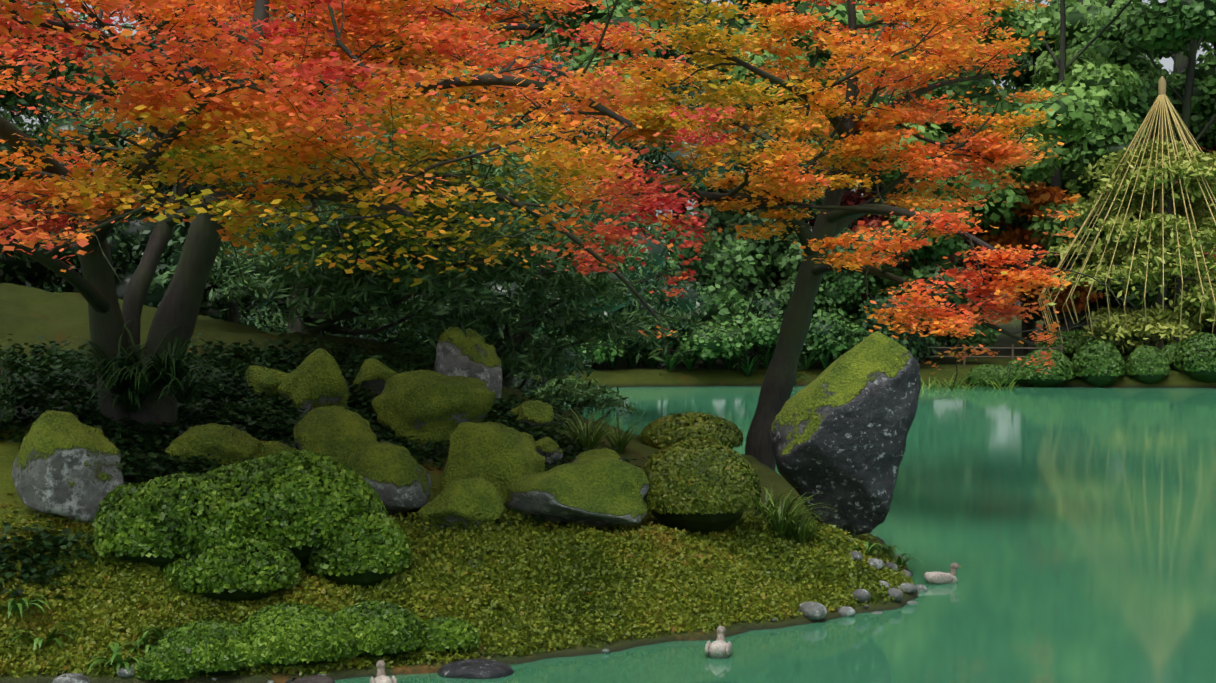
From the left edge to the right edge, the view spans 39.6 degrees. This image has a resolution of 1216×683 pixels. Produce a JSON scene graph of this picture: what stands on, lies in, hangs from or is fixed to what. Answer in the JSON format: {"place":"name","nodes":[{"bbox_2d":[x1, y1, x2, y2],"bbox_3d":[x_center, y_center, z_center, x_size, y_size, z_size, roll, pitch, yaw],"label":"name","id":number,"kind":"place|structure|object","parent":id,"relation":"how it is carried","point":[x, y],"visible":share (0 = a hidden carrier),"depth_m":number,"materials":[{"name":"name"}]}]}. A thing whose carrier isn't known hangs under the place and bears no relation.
{"place":"outdoors","nodes":[
{"label":"outdoors","id":0,"kind":"place"},
{"bbox_2d":[0,0,1213,308],"label":"sky","id":1,"kind":"structure","parent":0,"point":[1168,63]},
{"bbox_2d":[0,283,1215,682],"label":"terrain","id":2,"kind":"structure","parent":0,"point":[30,315],"depth_m":12.39,"materials":[{"name":"green plant"}]},
{"bbox_2d":[0,362,18,432],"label":"hill shrubs","id":3,"kind":"object","parent":2,"relation":"on","point":[8,394],"visible":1,"depth_m":10.11,"materials":[{"name":"green plant"}]},
{"bbox_2d":[12,410,123,523],"bbox_3d":[-2.963,0.706,9.271,0.527,0.656,0.515,-1,1,-34],"label":"rock","id":4,"kind":"object","parent":2,"relation":"on","point":[66,464],"visible":0.92,"depth_m":9.08,"materials":[{"name":"grey stone"}]},
{"bbox_2d":[52,673,90,682],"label":"shore stone","id":5,"kind":"object","parent":2,"relation":"on","point":[71,678],"visible":1,"depth_m":8.10,"materials":[{"name":"grey stone"}]},
{"bbox_2d":[72,670,82,674],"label":"shore stone","id":6,"kind":"object","parent":2,"relation":"on","point":[79,671],"visible":0.46,"depth_m":8.18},
{"bbox_2d":[117,666,134,677],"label":"shore stone","id":7,"kind":"object","parent":2,"relation":"on","point":[122,672],"visible":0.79,"depth_m":8.15,"materials":[{"name":"grey stone"}]},
{"bbox_2d":[165,423,259,472],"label":"mossy rock","id":8,"kind":"object","parent":2,"relation":"on","point":[227,444],"visible":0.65,"depth_m":10.10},
{"bbox_2d":[93,449,412,602],"bbox_3d":[-1.921,0.981,9.032,1.589,0.799,1.030,-1,1,-24],"label":"azalea","id":9,"kind":"object","parent":2,"relation":"on","point":[254,528],"visible":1,"depth_m":8.76,"materials":[{"name":"green plant"}]},
{"bbox_2d":[245,365,289,400],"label":"rock","id":10,"kind":"object","parent":2,"relation":"on","point":[261,380],"visible":0.4,"depth_m":11.60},
{"bbox_2d":[247,441,296,460],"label":"rock","id":11,"kind":"object","parent":2,"relation":"on","point":[265,448],"visible":0.21,"depth_m":10.32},
{"bbox_2d":[133,600,479,681],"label":"bank bushes","id":12,"kind":"object","parent":2,"relation":"on","point":[284,634],"visible":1,"depth_m":8.24,"materials":[{"name":"green plant"}]},
{"bbox_2d":[285,675,334,682],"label":"stone","id":13,"kind":"object","parent":2,"relation":"on","point":[317,679],"visible":1,"depth_m":7.96,"materials":[{"name":"grey stone"}]},
{"bbox_2d":[277,348,349,414],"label":"dark rock","id":14,"kind":"object","parent":2,"relation":"on","point":[315,379],"visible":0.75,"depth_m":11.49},
{"bbox_2d":[318,671,326,675],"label":"shore stone","id":15,"kind":"object","parent":2,"relation":"on","point":[322,673],"visible":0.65,"depth_m":8.22,"materials":[{"name":"grey stone"}]},
{"bbox_2d":[0,332,649,605],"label":"ground cover plants","id":16,"kind":"object","parent":2,"relation":"on","point":[40,394],"visible":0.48,"depth_m":11.19,"materials":[{"name":"green plant"}]},
{"bbox_2d":[293,405,376,464],"bbox_3d":[-1.712,0.654,10.593,0.567,0.489,0.454,0,1,1],"label":"rock","id":17,"kind":"object","parent":2,"relation":"on","point":[339,433],"visible":0.54,"depth_m":10.50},
{"bbox_2d":[0,0,730,395],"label":"island evergreens","id":18,"kind":"object","parent":2,"relation":"on","point":[154,298],"visible":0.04,"depth_m":17.07,"materials":[{"name":"plant"}]},
{"bbox_2d":[350,358,398,399],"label":"rock","id":19,"kind":"object","parent":2,"relation":"on","point":[373,375],"visible":0.4,"depth_m":12.04,"materials":[{"name":"green stone"}]},
{"bbox_2d":[0,0,763,434],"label":"maple","id":20,"kind":"object","parent":2,"relation":"on","point":[280,126],"depth_m":9.43,"materials":[{"name":"plant"}]},
{"bbox_2d":[347,441,434,514],"bbox_3d":[-1.289,0.829,9.980,0.554,0.488,0.443,0,1,20],"label":"mossy rock","id":21,"kind":"object","parent":2,"relation":"on","point":[397,477],"visible":0.71,"depth_m":9.81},
{"bbox_2d":[150,79,668,357],"bbox_3d":[-1.752,-1.137,14.539,4.651,2.715,4.372,0,1,1],"label":"tree","id":22,"kind":"object","parent":2,"relation":"on","point":[340,290],"depth_m":13.73,"materials":[{"name":"green plant"}]},
{"bbox_2d":[0,460,819,648],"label":"fallen leaves","id":23,"kind":"object","parent":2,"relation":"on","point":[398,515],"visible":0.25,"depth_m":9.28,"materials":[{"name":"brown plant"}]},
{"bbox_2d":[372,370,495,453],"bbox_3d":[-1.187,0.497,11.578,0.840,0.609,0.673,0,1,1],"label":"mossy rock","id":24,"kind":"object","parent":2,"relation":"on","point":[423,406],"visible":0.73,"depth_m":11.36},
{"bbox_2d":[0,498,914,678],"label":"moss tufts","id":25,"kind":"object","parent":2,"relation":"on","point":[103,613],"visible":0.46,"depth_m":9.15,"materials":[{"name":"green plant"}]},
{"bbox_2d":[417,477,504,528],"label":"mossy rock","id":26,"kind":"object","parent":2,"relation":"on","point":[469,501],"visible":0.85,"depth_m":9.71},
{"bbox_2d":[435,326,501,400],"bbox_3d":[-1.062,0.219,12.879,0.525,0.668,0.411,0,1,1],"label":"upright rock","id":27,"kind":"object","parent":2,"relation":"on","point":[472,354],"visible":0.58,"depth_m":12.76,"materials":[{"name":"grey stone"}]},
{"bbox_2d":[438,659,513,678],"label":"flat stone","id":28,"kind":"object","parent":2,"relation":"on","point":[478,669],"visible":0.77,"depth_m":8.32,"materials":[{"name":"grey stone"}]},
{"bbox_2d":[441,421,544,508],"bbox_3d":[-0.706,0.797,10.426,0.639,0.601,0.512,0,1,1],"label":"mossy boulder","id":29,"kind":"object","parent":2,"relation":"on","point":[501,457],"visible":0.48,"depth_m":10.30,"materials":[{"name":"green plant"}]},
{"bbox_2d":[0,319,1034,673],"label":"grass tufts","id":30,"kind":"object","parent":2,"relation":"on","point":[120,371],"visible":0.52,"depth_m":10.58,"materials":[{"name":"green plant"}]},
{"bbox_2d":[325,229,731,410],"bbox_3d":[-0.777,-0.168,16.135,3.930,1.915,3.111,0,1,1],"label":"shrub","id":31,"kind":"object","parent":2,"relation":"on","point":[515,357],"depth_m":15.83,"materials":[{"name":"green plant"}]},
{"bbox_2d":[508,400,553,429],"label":"rock","id":32,"kind":"object","parent":2,"relation":"on","point":[536,412],"visible":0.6,"depth_m":12.53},
{"bbox_2d":[535,437,562,464],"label":"rock","id":33,"kind":"object","parent":2,"relation":"on","point":[549,449],"visible":0.56,"depth_m":11.83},
{"bbox_2d":[504,456,648,527],"bbox_3d":[-0.170,0.937,10.106,0.838,0.490,0.663,0,1,-23],"label":"mossy rock","id":34,"kind":"object","parent":2,"relation":"on","point":[598,491],"visible":0.88,"depth_m":9.97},
{"bbox_2d":[525,374,646,420],"bbox_3d":[-0.310,0.671,17.441,1.510,0.673,1.154,0,1,1],"label":"shrub","id":35,"kind":"object","parent":2,"relation":"on","point":[560,394],"depth_m":17.28,"materials":[{"name":"green plant"}]},
{"bbox_2d":[572,448,621,462],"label":"mossy rock","id":36,"kind":"object","parent":2,"relation":"on","point":[594,453],"visible":0.19,"depth_m":11.86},
{"bbox_2d":[602,648,609,652],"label":"shore stone","id":37,"kind":"object","parent":2,"relation":"on","point":[605,650],"visible":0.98,"depth_m":8.88,"materials":[{"name":"grey stone"}]},
{"bbox_2d":[130,0,1215,358],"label":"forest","id":38,"kind":"object","parent":2,"relation":"on","point":[1072,18],"depth_m":42.95,"materials":[{"name":"green plant"}]},
{"bbox_2d":[638,412,743,448],"bbox_3d":[0.722,0.821,14.732,0.928,0.420,0.945,0,1,1],"label":"dome shrub","id":39,"kind":"object","parent":2,"relation":"on","point":[674,428],"visible":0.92,"depth_m":14.44,"materials":[{"name":"green plant"}]},
{"bbox_2d":[643,438,761,534],"bbox_3d":[0.557,0.908,10.434,0.775,0.621,0.757,0,1,1],"label":"dome shrub","id":40,"kind":"object","parent":2,"relation":"on","point":[703,485],"visible":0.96,"depth_m":10.17,"materials":[{"name":"green plant"}]},
{"bbox_2d":[798,602,826,619],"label":"shore stone","id":41,"kind":"object","parent":2,"relation":"on","point":[813,611],"visible":0.88,"depth_m":9.73,"materials":[{"name":"grey stone"}]},
{"bbox_2d":[580,344,1062,367],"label":"shore fence","id":42,"kind":"object","parent":2,"relation":"on","point":[1012,348],"visible":0.19,"depth_m":40.06,"materials":[{"name":"brown wood"}]},
{"bbox_2d":[770,331,920,536],"bbox_3d":[1.559,0.611,11.212,0.977,1.365,0.862,0,1,1],"label":"standing stone","id":43,"kind":"object","parent":2,"relation":"on","point":[840,427],"visible":0.98,"depth_m":10.93,"materials":[{"name":"grey stone"}]},
{"bbox_2d":[837,606,855,616],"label":"pebble","id":44,"kind":"object","parent":2,"relation":"on","point":[844,611],"visible":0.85,"depth_m":9.93,"materials":[{"name":"grey stone"}]},
{"bbox_2d":[529,0,1175,470],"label":"maple","id":45,"kind":"object","parent":2,"relation":"on","point":[873,138],"depth_m":15.37,"materials":[{"name":"orange plant"}]},
{"bbox_2d":[849,551,862,560],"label":"pebble","id":46,"kind":"object","parent":2,"relation":"on","point":[855,555],"visible":0.75,"depth_m":10.46,"materials":[{"name":"grey stone"}]},
{"bbox_2d":[852,589,870,602],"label":"stone","id":47,"kind":"object","parent":2,"relation":"on","point":[862,595],"visible":0.79,"depth_m":10.11,"materials":[{"name":"grey stone"}]},
{"bbox_2d":[867,558,883,569],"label":"stone","id":48,"kind":"object","parent":2,"relation":"on","point":[877,564],"visible":0.6,"depth_m":10.61,"materials":[{"name":"grey stone"}]},
{"bbox_2d":[877,581,889,587],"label":"pebble","id":49,"kind":"object","parent":2,"relation":"on","point":[886,584],"visible":0.5,"depth_m":10.37,"materials":[{"name":"grey stone"}]},
{"bbox_2d":[884,562,896,570],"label":"pebble","id":50,"kind":"object","parent":2,"relation":"on","point":[889,564],"visible":0.54,"depth_m":10.84,"materials":[{"name":"grey stone"}]},
{"bbox_2d":[887,588,902,601],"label":"rock","id":51,"kind":"object","parent":2,"relation":"on","point":[896,593],"visible":0.79,"depth_m":10.24,"materials":[{"name":"grey stone"}]},
{"bbox_2d":[898,570,911,578],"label":"pebble","id":52,"kind":"object","parent":2,"relation":"on","point":[907,573],"visible":0.33,"depth_m":11.16,"materials":[{"name":"grey stone"}]},
{"bbox_2d":[898,583,916,593],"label":"rock","id":53,"kind":"object","parent":2,"relation":"on","point":[908,588],"visible":0.85,"depth_m":10.54,"materials":[{"name":"grey stone"}]},
{"bbox_2d":[907,601,917,603],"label":"pebble","id":54,"kind":"object","parent":2,"relation":"on","point":[912,602],"visible":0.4,"depth_m":10.37,"materials":[{"name":"grey stone"}]},
{"bbox_2d":[915,584,927,590],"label":"pebble","id":55,"kind":"object","parent":2,"relation":"on","point":[920,587],"visible":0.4,"depth_m":10.83,"materials":[{"name":"grey stone"}]},
{"bbox_2d":[966,364,1013,386],"bbox_3d":[8.759,0.816,38.721,1.094,0.613,1.252,0,1,1],"label":"shrub","id":56,"kind":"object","parent":2,"relation":"on","point":[995,373],"depth_m":38.30,"materials":[{"name":"green plant"}]},
{"bbox_2d":[1005,359,1027,384],"bbox_3d":[9.426,0.711,38.638,0.767,0.652,0.865,0,1,1],"label":"shrub","id":57,"kind":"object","parent":2,"relation":"on","point":[1015,370],"depth_m":38.36,"materials":[{"name":"green plant"}]},
{"bbox_2d":[1022,349,1075,386],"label":"bush","id":58,"kind":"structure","parent":2,"relation":"on","point":[1056,376],"depth_m":38.05,"materials":[{"name":"green plant"}]},
{"bbox_2d":[1036,329,1144,360],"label":"shrub","id":59,"kind":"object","parent":2,"relation":"on","point":[1076,345],"depth_m":42.00,"materials":[{"name":"green plant"}]},
{"bbox_2d":[1071,340,1125,386],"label":"bush","id":60,"kind":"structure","parent":2,"relation":"on","point":[1098,363],"depth_m":37.96,"materials":[{"name":"green plant"}]},
{"bbox_2d":[1033,133,1215,353],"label":"pine tree","id":61,"kind":"object","parent":2,"relation":"on","point":[1206,234],"depth_m":40.49,"materials":[{"name":"green plant"}]},
{"bbox_2d":[1038,94,1215,341],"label":"support ropes","id":62,"kind":"object","parent":2,"relation":"on","point":[1164,101],"visible":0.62,"depth_m":40.55,"materials":[{"name":"beige fabric"}]},
{"bbox_2d":[1125,345,1170,384],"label":"bush","id":63,"kind":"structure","parent":2,"relation":"on","point":[1146,364],"depth_m":37.94,"materials":[{"name":"green plant"}]},
{"bbox_2d":[1158,76,1165,347],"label":"pole","id":64,"kind":"object","parent":2,"relation":"on","point":[1161,85],"visible":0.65,"depth_m":41.10,"materials":[{"name":"brown wood"}]},
{"bbox_2d":[1162,342,1182,369],"bbox_3d":[13.150,0.340,38.921,0.867,0.669,0.994,0,1,1],"label":"shrub","id":65,"kind":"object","parent":2,"relation":"on","point":[1168,349],"depth_m":38.68,"materials":[{"name":"green plant"}]},
{"bbox_2d":[1174,332,1215,382],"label":"shrub","id":66,"kind":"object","parent":2,"relation":"on","point":[1196,357],"depth_m":37.90,"materials":[{"name":"green plant"}]},
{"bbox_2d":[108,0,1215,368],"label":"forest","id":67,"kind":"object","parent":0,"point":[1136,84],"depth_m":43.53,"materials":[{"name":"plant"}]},
{"bbox_2d":[334,386,1215,682],"bbox_3d":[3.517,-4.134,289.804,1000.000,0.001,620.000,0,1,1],"label":"pond water","id":68,"kind":"structure","parent":0,"point":[1070,532],"depth_m":12.48,"materials":[{"name":"teal liquid"}]},
{"bbox_2d":[369,660,396,682],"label":"duck","id":69,"kind":"object","parent":68,"relation":"on","point":[381,677],"visible":1,"depth_m":8.01},
{"bbox_2d":[705,626,731,657],"bbox_3d":[0.583,1.588,8.846,0.137,0.168,0.267,0,1,11],"label":"duck","id":70,"kind":"object","parent":68,"relation":"on","point":[719,647],"visible":0.98,"depth_m":8.77},
{"bbox_2d":[923,563,961,583],"bbox_3d":[2.210,1.546,11.147,0.267,0.168,0.137,0,1,-14],"label":"duck","id":71,"kind":"object","parent":68,"relation":"on","point":[938,577],"visible":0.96,"depth_m":11.10}
]}

